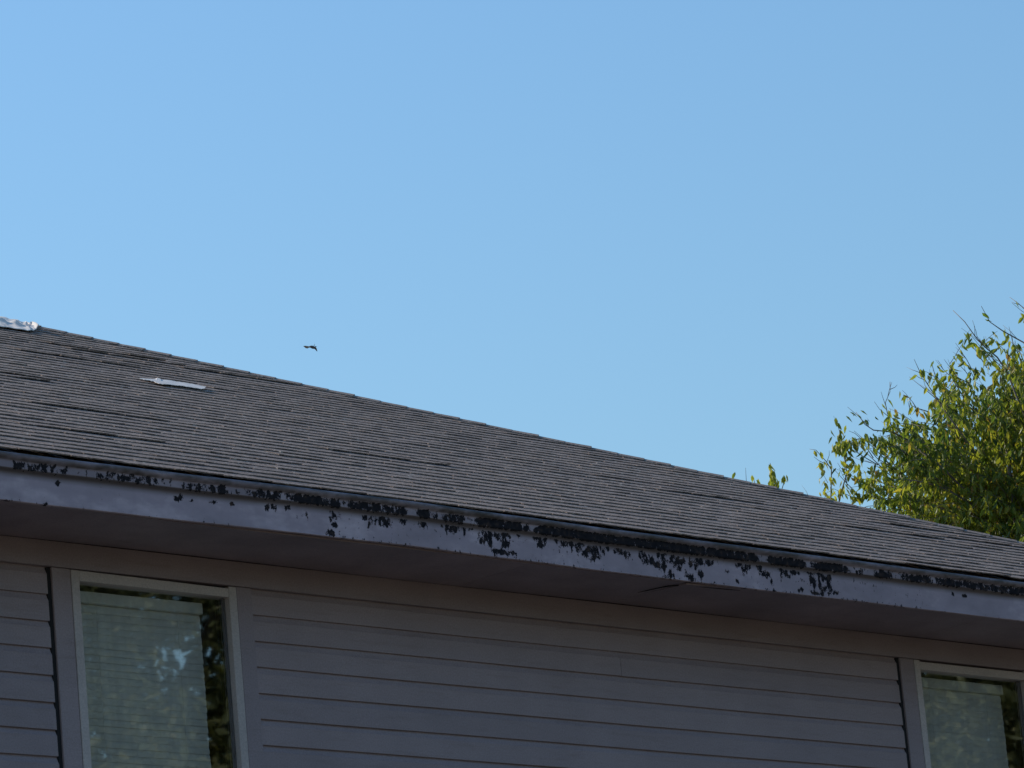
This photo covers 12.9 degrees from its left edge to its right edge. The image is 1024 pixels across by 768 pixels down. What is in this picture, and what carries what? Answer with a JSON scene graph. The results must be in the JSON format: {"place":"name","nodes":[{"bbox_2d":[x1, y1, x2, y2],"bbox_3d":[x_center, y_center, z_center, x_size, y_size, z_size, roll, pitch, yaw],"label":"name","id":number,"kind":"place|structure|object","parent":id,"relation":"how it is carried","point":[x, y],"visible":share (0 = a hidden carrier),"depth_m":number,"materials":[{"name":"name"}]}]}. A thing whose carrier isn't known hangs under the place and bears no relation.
{"place":"outdoors","nodes":[
{"label":"outdoors","id":0,"kind":"place"},
{"bbox_2d":[304,344,316,350],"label":"bird","id":1,"kind":"object","parent":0,"point":[312,347],"visible":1,"depth_m":69.98},
{"bbox_2d":[0,325,1023,767],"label":"house","id":2,"kind":"structure","parent":0,"point":[368,583],"depth_m":23.09,"materials":[{"name":"grey"}]},
{"bbox_2d":[0,316,38,330],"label":"membrane sheet","id":3,"kind":"object","parent":2,"relation":"on","point":[16,324],"visible":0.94,"depth_m":27.96,"materials":[{"name":"white plastic"}]},
{"bbox_2d":[80,591,210,767],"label":"window blind","id":4,"kind":"object","parent":2,"relation":"attached to","point":[145,684],"depth_m":21.31,"materials":[{"name":"white plastic"}]},
{"bbox_2d":[70,570,248,767],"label":"window","id":5,"kind":"structure","parent":2,"relation":"in","point":[239,758],"depth_m":21.50,"materials":[{"name":"paint"}]},
{"bbox_2d":[140,378,205,388],"bbox_3d":[-1.917,0.004,25.941,0.222,0.124,0.610,-15,-17,34],"label":"membrane strip","id":6,"kind":"object","parent":2,"relation":"on","point":[165,382],"visible":1,"depth_m":25.91,"materials":[{"name":"white plastic"}]},
{"bbox_2d":[921,677,1008,767],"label":"window blind","id":7,"kind":"object","parent":2,"relation":"attached to","point":[965,724],"depth_m":25.59,"materials":[{"name":"white plastic"}]},
{"bbox_2d":[913,660,1023,767],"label":"window","id":8,"kind":"structure","parent":2,"relation":"in","point":[1017,678],"depth_m":25.51,"materials":[{"name":"paint"}]},
{"bbox_2d":[0,0,1023,514],"label":"sky","id":9,"kind":"structure","parent":0,"point":[699,235],"materials":[{"name":"blue"}]},
{"bbox_2d":[732,464,787,488],"bbox_3d":[2.195,4.937,32.118,1.018,8.931,1.027,9,-20,-44],"label":"tree","id":10,"kind":"object","parent":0,"point":[773,479],"visible":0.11,"depth_m":32.97,"materials":[{"name":"green plant"}]},
{"bbox_2d":[803,297,1023,541],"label":"tree","id":11,"kind":"object","parent":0,"point":[980,488],"visible":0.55,"depth_m":33.60,"materials":[{"name":"green plant"}]}
]}

